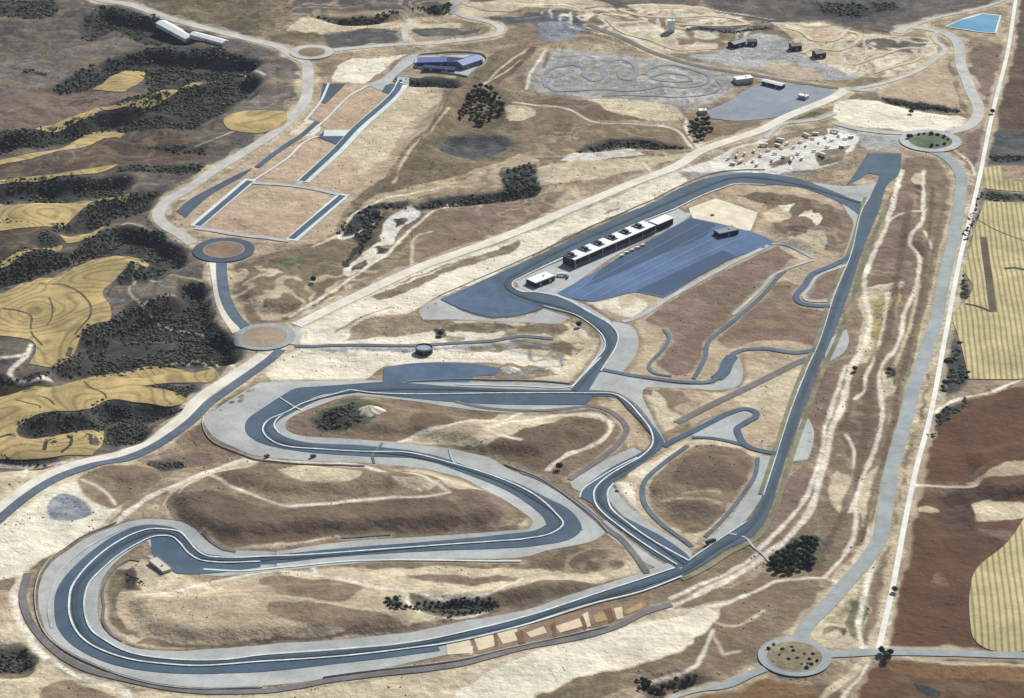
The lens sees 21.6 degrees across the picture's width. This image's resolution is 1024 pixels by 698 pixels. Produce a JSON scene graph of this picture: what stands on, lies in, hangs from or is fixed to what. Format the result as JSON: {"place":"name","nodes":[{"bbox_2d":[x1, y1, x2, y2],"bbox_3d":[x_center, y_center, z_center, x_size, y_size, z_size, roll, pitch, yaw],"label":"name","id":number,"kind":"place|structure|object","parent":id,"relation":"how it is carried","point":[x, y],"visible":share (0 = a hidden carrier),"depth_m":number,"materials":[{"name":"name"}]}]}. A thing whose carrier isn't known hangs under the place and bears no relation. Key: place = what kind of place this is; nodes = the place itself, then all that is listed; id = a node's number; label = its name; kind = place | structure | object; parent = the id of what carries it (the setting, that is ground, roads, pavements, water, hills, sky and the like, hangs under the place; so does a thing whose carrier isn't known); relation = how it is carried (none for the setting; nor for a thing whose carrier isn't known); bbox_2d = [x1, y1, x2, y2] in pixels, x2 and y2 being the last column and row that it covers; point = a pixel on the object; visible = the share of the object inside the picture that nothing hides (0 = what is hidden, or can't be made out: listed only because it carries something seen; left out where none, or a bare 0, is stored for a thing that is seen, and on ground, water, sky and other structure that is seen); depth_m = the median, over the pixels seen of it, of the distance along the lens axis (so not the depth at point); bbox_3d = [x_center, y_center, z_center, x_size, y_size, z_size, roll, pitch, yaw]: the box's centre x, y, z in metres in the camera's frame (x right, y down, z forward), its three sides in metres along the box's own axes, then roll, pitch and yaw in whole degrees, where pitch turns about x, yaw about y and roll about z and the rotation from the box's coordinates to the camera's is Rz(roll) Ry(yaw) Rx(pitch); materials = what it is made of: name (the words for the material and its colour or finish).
{"place":"outdoors","nodes":[
{"label":"outdoors","id":0,"kind":"place"},
{"bbox_2d":[0,164,116,183],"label":"stubble field","id":1,"kind":"structure","parent":0,"point":[93,170],"depth_m":3227.53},
{"bbox_2d":[0,131,123,163],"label":"stubble field","id":2,"kind":"structure","parent":0,"point":[85,142],"depth_m":3319.80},
{"bbox_2d":[0,193,129,230],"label":"stubble field","id":3,"kind":"structure","parent":0,"point":[39,214],"depth_m":3112.70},
{"bbox_2d":[34,108,101,131],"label":"stubble field","id":4,"kind":"structure","parent":0,"point":[84,114],"depth_m":3400.11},
{"bbox_2d":[0,256,148,366],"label":"stubble field","id":5,"kind":"structure","parent":0,"point":[91,280],"depth_m":2881.31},
{"bbox_2d":[47,528,121,627],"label":"service road","id":6,"kind":"structure","parent":0,"point":[56,579],"depth_m":2368.05,"materials":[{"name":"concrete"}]},
{"bbox_2d":[0,366,218,458],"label":"stubble field","id":7,"kind":"structure","parent":0,"point":[78,395],"depth_m":2678.01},
{"bbox_2d":[92,71,144,91],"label":"stubble field","id":8,"kind":"structure","parent":0,"point":[123,81],"depth_m":3565.28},
{"bbox_2d":[0,353,268,511],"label":"shoulder","id":9,"kind":"object","parent":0,"point":[193,405],"visible":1,"depth_m":2614.41},
{"bbox_2d":[0,349,284,522],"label":"road","id":10,"kind":"structure","parent":0,"point":[192,419],"depth_m":2594.58,"materials":[{"name":"asphalt"}]},
{"bbox_2d":[101,82,202,109],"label":"stubble field","id":11,"kind":"structure","parent":0,"point":[164,97],"depth_m":3449.85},
{"bbox_2d":[95,0,313,244],"bbox_3d":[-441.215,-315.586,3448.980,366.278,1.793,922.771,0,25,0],"label":"road","id":12,"kind":"structure","parent":0,"point":[161,207],"depth_m":3386.44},
{"bbox_2d":[151,537,259,573],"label":"pit lane pavement","id":13,"kind":"structure","parent":0,"point":[173,554],"depth_m":2389.86,"materials":[{"name":"asphalt"}]},
{"bbox_2d":[176,168,251,217],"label":"service pavement","id":14,"kind":"structure","parent":0,"point":[186,209],"depth_m":3162.41,"materials":[{"name":"asphalt"}]},
{"bbox_2d":[190,179,255,226],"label":"pavement","id":15,"kind":"structure","parent":0,"point":[216,204],"depth_m":3142.83,"materials":[{"name":"white concrete"}]},
{"bbox_2d":[195,180,251,225],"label":"street","id":16,"kind":"structure","parent":0,"point":[218,207],"depth_m":3142.21,"materials":[{"name":"asphalt"}]},
{"bbox_2d":[209,261,239,332],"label":"shoulder","id":17,"kind":"object","parent":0,"point":[232,325],"visible":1,"depth_m":2891.02},
{"bbox_2d":[216,262,249,327],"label":"road","id":18,"kind":"structure","parent":0,"point":[235,316],"depth_m":2907.38,"materials":[{"name":"asphalt"}]},
{"bbox_2d":[195,227,289,241],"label":"street","id":19,"kind":"structure","parent":0,"point":[245,235],"depth_m":3056.46,"materials":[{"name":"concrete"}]},
{"bbox_2d":[223,110,286,132],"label":"stubble field","id":20,"kind":"structure","parent":0,"point":[255,121],"depth_m":3386.08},
{"bbox_2d":[256,121,319,166],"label":"street","id":21,"kind":"structure","parent":0,"point":[288,143],"depth_m":3312.65,"materials":[{"name":"asphalt"}]},
{"bbox_2d":[289,195,344,238],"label":"street","id":22,"kind":"structure","parent":0,"point":[312,220],"depth_m":3103.94,"materials":[{"name":"asphalt"}]},
{"bbox_2d":[286,194,348,240],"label":"pavement","id":23,"kind":"structure","parent":0,"point":[302,234],"depth_m":3103.14,"materials":[{"name":"white concrete"}]},
{"bbox_2d":[319,83,345,103],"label":"service pavement","id":24,"kind":"structure","parent":0,"point":[332,90],"depth_m":3490.50,"materials":[{"name":"asphalt"}]},
{"bbox_2d":[19,573,672,693],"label":"service road","id":25,"kind":"structure","parent":0,"point":[38,633],"depth_m":2237.88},
{"bbox_2d":[300,83,403,180],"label":"street","id":26,"kind":"structure","parent":0,"point":[338,146],"depth_m":3348.61,"materials":[{"name":"asphalt"}]},
{"bbox_2d":[297,77,409,181],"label":"pavement","id":27,"kind":"structure","parent":0,"point":[358,131],"depth_m":3365.43,"materials":[{"name":"white concrete"}]},
{"bbox_2d":[203,559,520,570],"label":"service road","id":28,"kind":"structure","parent":0,"point":[360,560],"depth_m":2391.51,"materials":[{"name":"asphalt"}]},
{"bbox_2d":[367,53,420,90],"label":"service pavement","id":29,"kind":"structure","parent":0,"point":[396,70],"depth_m":3553.74,"materials":[{"name":"concrete"}]},
{"bbox_2d":[333,1,503,50],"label":"road","id":30,"kind":"structure","parent":0,"point":[498,26],"depth_m":3677.97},
{"bbox_2d":[295,335,553,346],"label":"road","id":31,"kind":"structure","parent":0,"point":[464,342],"depth_m":2798.61,"materials":[{"name":"asphalt"}]},
{"bbox_2d":[383,362,499,381],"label":"service pavement","id":32,"kind":"structure","parent":0,"point":[422,371],"depth_m":2738.50,"materials":[{"name":"asphalt"}]},
{"bbox_2d":[446,639,469,654],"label":"earth terrace","id":33,"kind":"structure","parent":0,"point":[461,647],"depth_m":2259.94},
{"bbox_2d":[54,153,901,673],"bbox_3d":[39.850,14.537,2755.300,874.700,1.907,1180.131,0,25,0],"label":"race track","id":34,"kind":"structure","parent":0,"point":[886,167],"depth_m":2569.30,"materials":[{"name":"asphalt"}]},
{"bbox_2d":[68,528,681,665],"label":"track line","id":35,"kind":"object","parent":34,"relation":"on","point":[69,613],"visible":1,"depth_m":2323.11,"materials":[{"name":"paint"}]},
{"bbox_2d":[83,535,673,659],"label":"track line","id":36,"kind":"object","parent":34,"relation":"on","point":[307,650],"visible":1,"depth_m":2297.95,"materials":[{"name":"paint"}]},
{"bbox_2d":[262,389,563,538],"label":"track line","id":37,"kind":"object","parent":34,"relation":"on","point":[414,453],"visible":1,"depth_m":2578.03,"materials":[{"name":"paint"}]},
{"bbox_2d":[260,387,592,560],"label":"racing line","id":38,"kind":"object","parent":34,"relation":"on","point":[423,457],"visible":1,"depth_m":2560.15,"materials":[{"name":"asphalt"}]},
{"bbox_2d":[72,252,857,663],"bbox_3d":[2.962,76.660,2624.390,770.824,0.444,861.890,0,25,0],"label":"racing line","id":39,"kind":"object","parent":34,"relation":"on","point":[690,566],"visible":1,"depth_m":2372.96,"materials":[{"name":"asphalt"}]},
{"bbox_2d":[350,389,676,564],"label":"track line","id":40,"kind":"object","parent":34,"relation":"on","point":[603,478],"visible":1,"depth_m":2637.13,"materials":[{"name":"paint"}]},
{"bbox_2d":[512,183,764,370],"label":"track line","id":41,"kind":"object","parent":34,"relation":"on","point":[612,233],"visible":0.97,"depth_m":2922.54,"materials":[{"name":"paint"}]},
{"bbox_2d":[593,392,687,563],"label":"racing line","id":42,"kind":"object","parent":34,"relation":"on","point":[605,480],"visible":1,"depth_m":2531.18,"materials":[{"name":"asphalt"}]},
{"bbox_2d":[504,176,860,390],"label":"racing line","id":43,"kind":"object","parent":34,"relation":"on","point":[597,364],"visible":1,"depth_m":2994.18,"materials":[{"name":"asphalt"}]},
{"bbox_2d":[474,634,494,649],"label":"earth terrace","id":44,"kind":"structure","parent":0,"point":[484,642],"depth_m":2268.59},
{"bbox_2d":[441,279,539,316],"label":"service pavement","id":45,"kind":"structure","parent":0,"point":[486,297],"depth_m":2890.71,"materials":[{"name":"asphalt"}]},
{"bbox_2d":[0,0,1023,697],"bbox_3d":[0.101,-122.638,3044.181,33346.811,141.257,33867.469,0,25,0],"label":"ground","id":46,"kind":"structure","parent":0,"point":[966,516],"depth_m":2824.93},
{"bbox_2d":[34,521,259,689],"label":"barrier","id":47,"kind":"object","parent":46,"relation":"on","point":[64,548],"visible":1,"depth_m":2245.14,"materials":[{"name":"concrete"}]},
{"bbox_2d":[148,557,171,573],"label":"store hut","id":48,"kind":"object","parent":46,"relation":"on","point":[160,565],"visible":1,"depth_m":2378.38,"materials":[{"name":"concrete"}]},
{"bbox_2d":[156,20,189,42],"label":"greenhouse","id":49,"kind":"object","parent":46,"relation":"on","point":[174,30],"visible":1,"depth_m":3712.86,"materials":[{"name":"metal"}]},
{"bbox_2d":[189,31,228,45],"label":"greenhouse","id":50,"kind":"object","parent":46,"relation":"on","point":[206,38],"visible":1,"depth_m":3660.05,"materials":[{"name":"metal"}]},
{"bbox_2d":[193,237,254,261],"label":"roundabout","id":51,"kind":"object","parent":46,"relation":"on","point":[249,249],"visible":1,"depth_m":3016.70,"materials":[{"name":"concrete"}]},
{"bbox_2d":[204,241,243,256],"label":"roundabout island","id":52,"kind":"structure","parent":46,"relation":"on","point":[223,249],"depth_m":3017.13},
{"bbox_2d":[234,324,294,349],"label":"roundabout","id":53,"kind":"object","parent":46,"relation":"on","point":[238,341],"visible":1,"depth_m":2809.96,"materials":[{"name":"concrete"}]},
{"bbox_2d":[241,327,287,345],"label":"roundabout island","id":54,"kind":"structure","parent":46,"relation":"on","point":[263,336],"depth_m":2810.14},
{"bbox_2d":[202,415,364,465],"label":"barrier","id":55,"kind":"object","parent":46,"relation":"on","point":[274,460],"visible":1,"depth_m":2561.11,"materials":[{"name":"concrete"}]},
{"bbox_2d":[290,45,333,58],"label":"roundabout","id":56,"kind":"object","parent":46,"relation":"on","point":[327,53],"visible":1,"depth_m":3623.13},
{"bbox_2d":[417,55,484,74],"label":"yard","id":57,"kind":"structure","parent":46,"relation":"on","point":[465,71],"depth_m":3568.47,"materials":[{"name":"concrete"}]},
{"bbox_2d":[417,57,446,66],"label":"workshop","id":58,"kind":"structure","parent":57,"relation":"on","point":[436,61],"depth_m":3574.77,"materials":[{"name":"metal"}]},
{"bbox_2d":[413,51,486,76],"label":"barrier","id":59,"kind":"object","parent":57,"relation":"on","point":[475,70],"visible":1,"depth_m":3611.36,"materials":[{"name":"metal"}]},
{"bbox_2d":[452,55,482,69],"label":"workshop","id":60,"kind":"structure","parent":57,"relation":"on","point":[467,62],"depth_m":3572.09,"materials":[{"name":"metal"}]},
{"bbox_2d":[38,182,875,687],"bbox_3d":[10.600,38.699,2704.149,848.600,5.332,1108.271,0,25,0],"label":"runoff","id":61,"kind":"structure","parent":46,"relation":"on","point":[226,424],"depth_m":2471.19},
{"bbox_2d":[323,625,608,677],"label":"barrier","id":62,"kind":"object","parent":61,"relation":"on","point":[462,658],"visible":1,"depth_m":2240.59,"materials":[{"name":"concrete"}]},
{"bbox_2d":[407,378,569,383],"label":"barrier","id":63,"kind":"object","parent":61,"relation":"on","point":[493,380],"visible":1,"depth_m":2719.24,"materials":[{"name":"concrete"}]},
{"bbox_2d":[0,0,1022,697],"bbox_3d":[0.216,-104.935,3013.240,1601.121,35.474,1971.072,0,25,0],"label":"tussocks","id":64,"kind":"object","parent":46,"relation":"on","point":[478,270],"visible":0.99,"depth_m":3095.52,"materials":[{"name":"beige plant"}]},
{"bbox_2d":[0,0,1023,697],"bbox_3d":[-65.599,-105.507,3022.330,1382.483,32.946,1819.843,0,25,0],"label":"scrub","id":65,"kind":"object","parent":46,"relation":"on","point":[44,8],"visible":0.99,"depth_m":3135.97,"materials":[{"name":"green plant"}]},
{"bbox_2d":[438,169,764,296],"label":"barrier","id":66,"kind":"object","parent":46,"relation":"on","point":[595,224],"visible":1,"depth_m":3084.90,"materials":[{"name":"concrete"}]},
{"bbox_2d":[515,208,692,295],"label":"apron","id":67,"kind":"object","parent":46,"relation":"on","point":[561,283],"visible":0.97,"depth_m":2970.97,"materials":[{"name":"concrete"}]},
{"bbox_2d":[526,271,554,287],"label":"paddock building","id":68,"kind":"structure","parent":67,"relation":"on","point":[540,279],"depth_m":2934.74,"materials":[{"name":"concrete"}]},
{"bbox_2d":[562,214,673,267],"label":"pit building","id":69,"kind":"structure","parent":67,"relation":"on","point":[595,249],"depth_m":3021.57,"materials":[{"name":"metal"}]},
{"bbox_2d":[557,218,772,300],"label":"paddock","id":70,"kind":"structure","parent":46,"relation":"on","point":[745,242],"depth_m":2980.45,"materials":[{"name":"asphalt"}]},
{"bbox_2d":[689,198,757,230],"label":"apron","id":71,"kind":"object","parent":46,"relation":"on","point":[728,213],"visible":1,"depth_m":3116.13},
{"bbox_2d":[707,83,832,120],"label":"car park","id":72,"kind":"structure","parent":46,"relation":"on","point":[736,107],"depth_m":3450.35,"materials":[{"name":"asphalt"}]},
{"bbox_2d":[680,208,886,580],"bbox_3d":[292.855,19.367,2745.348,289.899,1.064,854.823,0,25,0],"label":"verge","id":73,"kind":"structure","parent":46,"relation":"on","point":[763,530],"depth_m":2644.45,"materials":[{"name":"grey plant"}]},
{"bbox_2d":[766,641,822,670],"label":"roundabout island","id":74,"kind":"structure","parent":46,"relation":"on","point":[783,662],"depth_m":2245.02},
{"bbox_2d":[758,637,830,675],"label":"roundabout","id":75,"kind":"object","parent":46,"relation":"on","point":[822,666],"visible":1,"depth_m":2242.90,"materials":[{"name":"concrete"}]},
{"bbox_2d":[758,197,866,493],"bbox_3d":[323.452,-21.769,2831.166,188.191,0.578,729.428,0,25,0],"label":"verge","id":76,"kind":"structure","parent":46,"relation":"on","point":[778,438],"depth_m":2756.85,"materials":[{"name":"grey plant"}]},
{"bbox_2d":[909,133,951,147],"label":"roundabout island","id":77,"kind":"structure","parent":46,"relation":"on","point":[926,140],"depth_m":3323.11,"materials":[{"name":"green plant"}]},
{"bbox_2d":[899,130,961,151],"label":"roundabout","id":78,"kind":"object","parent":46,"relation":"on","point":[955,144],"visible":1,"depth_m":3319.89,"materials":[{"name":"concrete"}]},
{"bbox_2d":[455,401,585,411],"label":"service road","id":79,"kind":"structure","parent":0,"point":[505,409],"depth_m":2662.10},
{"bbox_2d":[473,598,647,652],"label":"earth terrace","id":80,"kind":"structure","parent":0,"point":[565,618],"depth_m":2299.69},
{"bbox_2d":[292,88,850,326],"bbox_3d":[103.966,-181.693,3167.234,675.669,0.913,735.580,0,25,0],"label":"road","id":81,"kind":"structure","parent":0,"point":[402,274],"depth_m":3115.93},
{"bbox_2d":[519,470,649,572],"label":"service road","id":82,"kind":"structure","parent":0,"point":[633,552],"depth_m":2448.72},
{"bbox_2d":[541,58,638,86],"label":"kart track","id":83,"kind":"structure","parent":0,"point":[583,73],"depth_m":3554.14,"materials":[{"name":"asphalt"}]},
{"bbox_2d":[567,404,629,479],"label":"service road","id":84,"kind":"structure","parent":0,"point":[620,440],"depth_m":2594.04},
{"bbox_2d":[546,64,710,91],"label":"kart track","id":85,"kind":"structure","parent":0,"point":[649,68],"depth_m":3502.33,"materials":[{"name":"asphalt"}]},
{"bbox_2d":[586,218,715,285],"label":"paddock lane","id":86,"kind":"structure","parent":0,"point":[689,234],"depth_m":3030.65,"materials":[{"name":"asphalt"}]},
{"bbox_2d":[600,368,721,383],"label":"service road","id":87,"kind":"structure","parent":0,"point":[661,379],"depth_m":2722.92,"materials":[{"name":"asphalt"}]},
{"bbox_2d":[605,19,716,50],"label":"dirt track","id":88,"kind":"structure","parent":0,"point":[611,23],"depth_m":3671.91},
{"bbox_2d":[640,445,693,546],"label":"service road","id":89,"kind":"structure","parent":0,"point":[643,497],"depth_m":2499.51,"materials":[{"name":"asphalt"}]},
{"bbox_2d":[618,9,749,25],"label":"dirt track","id":90,"kind":"structure","parent":0,"point":[745,23],"depth_m":3755.81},
{"bbox_2d":[637,250,735,294],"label":"paddock lane","id":91,"kind":"structure","parent":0,"point":[670,283],"depth_m":2957.82,"materials":[{"name":"asphalt"}]},
{"bbox_2d":[622,245,769,322],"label":"service road","id":92,"kind":"structure","parent":0,"point":[655,306],"depth_m":2933.78,"materials":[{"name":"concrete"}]},
{"bbox_2d":[585,24,838,88],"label":"road","id":93,"kind":"structure","parent":0,"point":[669,57],"depth_m":3581.56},
{"bbox_2d":[668,666,767,697],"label":"road","id":94,"kind":"structure","parent":0,"point":[743,677],"depth_m":2210.41,"materials":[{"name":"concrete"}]},
{"bbox_2d":[661,407,776,454],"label":"service road","id":95,"kind":"structure","parent":0,"point":[739,426],"depth_m":2622.11,"materials":[{"name":"asphalt"}]},
{"bbox_2d":[711,355,737,379],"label":"service road","id":96,"kind":"structure","parent":0,"point":[725,368],"depth_m":2745.95,"materials":[{"name":"asphalt"}]},
{"bbox_2d":[703,457,759,536],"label":"service road","id":97,"kind":"structure","parent":0,"point":[735,504],"depth_m":2494.84,"materials":[{"name":"asphalt"}]},
{"bbox_2d":[673,357,805,423],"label":"service road","id":98,"kind":"structure","parent":0,"point":[726,397],"depth_m":2699.33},
{"bbox_2d":[692,270,786,378],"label":"service road","id":99,"kind":"structure","parent":0,"point":[728,324],"depth_m":2841.72,"materials":[{"name":"asphalt"}]},
{"bbox_2d":[727,347,817,357],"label":"service road","id":100,"kind":"structure","parent":0,"point":[733,354],"depth_m":2782.18,"materials":[{"name":"asphalt"}]},
{"bbox_2d":[731,259,813,314],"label":"service road","id":101,"kind":"structure","parent":0,"point":[762,287],"depth_m":2930.79,"materials":[{"name":"concrete"}]},
{"bbox_2d":[793,254,852,306],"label":"service road","id":102,"kind":"structure","parent":0,"point":[803,286],"depth_m":2937.46,"materials":[{"name":"asphalt"}]},
{"bbox_2d":[784,27,861,53],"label":"dirt track","id":103,"kind":"structure","parent":0,"point":[841,35],"depth_m":3672.16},
{"bbox_2d":[792,151,967,638],"bbox_3d":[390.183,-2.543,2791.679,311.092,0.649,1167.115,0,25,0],"label":"road","id":104,"kind":"structure","parent":0,"point":[826,605],"depth_m":2635.12,"materials":[{"name":"asphalt"}]},
{"bbox_2d":[855,47,924,72],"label":"dirt track","id":105,"kind":"structure","parent":0,"point":[920,56],"depth_m":3607.07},
{"bbox_2d":[848,30,947,90],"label":"road","id":106,"kind":"structure","parent":0,"point":[944,51],"depth_m":3578.86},
{"bbox_2d":[829,649,1023,657],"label":"road","id":107,"kind":"structure","parent":0,"point":[926,652],"depth_m":2251.14,"materials":[{"name":"asphalt"}]},
{"bbox_2d":[893,25,984,133],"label":"road","id":108,"kind":"structure","parent":0,"point":[976,118],"depth_m":3539.06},
{"bbox_2d":[876,0,1017,648],"bbox_3d":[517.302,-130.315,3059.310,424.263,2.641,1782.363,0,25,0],"label":"farm track","id":109,"kind":"structure","parent":0,"point":[884,623],"depth_m":2742.59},
{"bbox_2d":[948,14,999,31],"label":"water","id":110,"kind":"structure","parent":0,"point":[985,22],"depth_m":3727.09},
{"bbox_2d":[953,201,1023,378],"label":"stubble field","id":111,"kind":"structure","parent":0,"point":[992,344],"depth_m":2889.10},
{"bbox_2d":[980,237,996,311],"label":"field bank","id":112,"kind":"structure","parent":0,"point":[988,276],"depth_m":2956.84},
{"bbox_2d":[969,519,1023,651],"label":"stubble field","id":113,"kind":"structure","parent":0,"point":[996,604],"depth_m":2330.61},
{"bbox_2d":[983,166,1023,191],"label":"stubble field","id":114,"kind":"structure","parent":0,"point":[993,178],"depth_m":3203.66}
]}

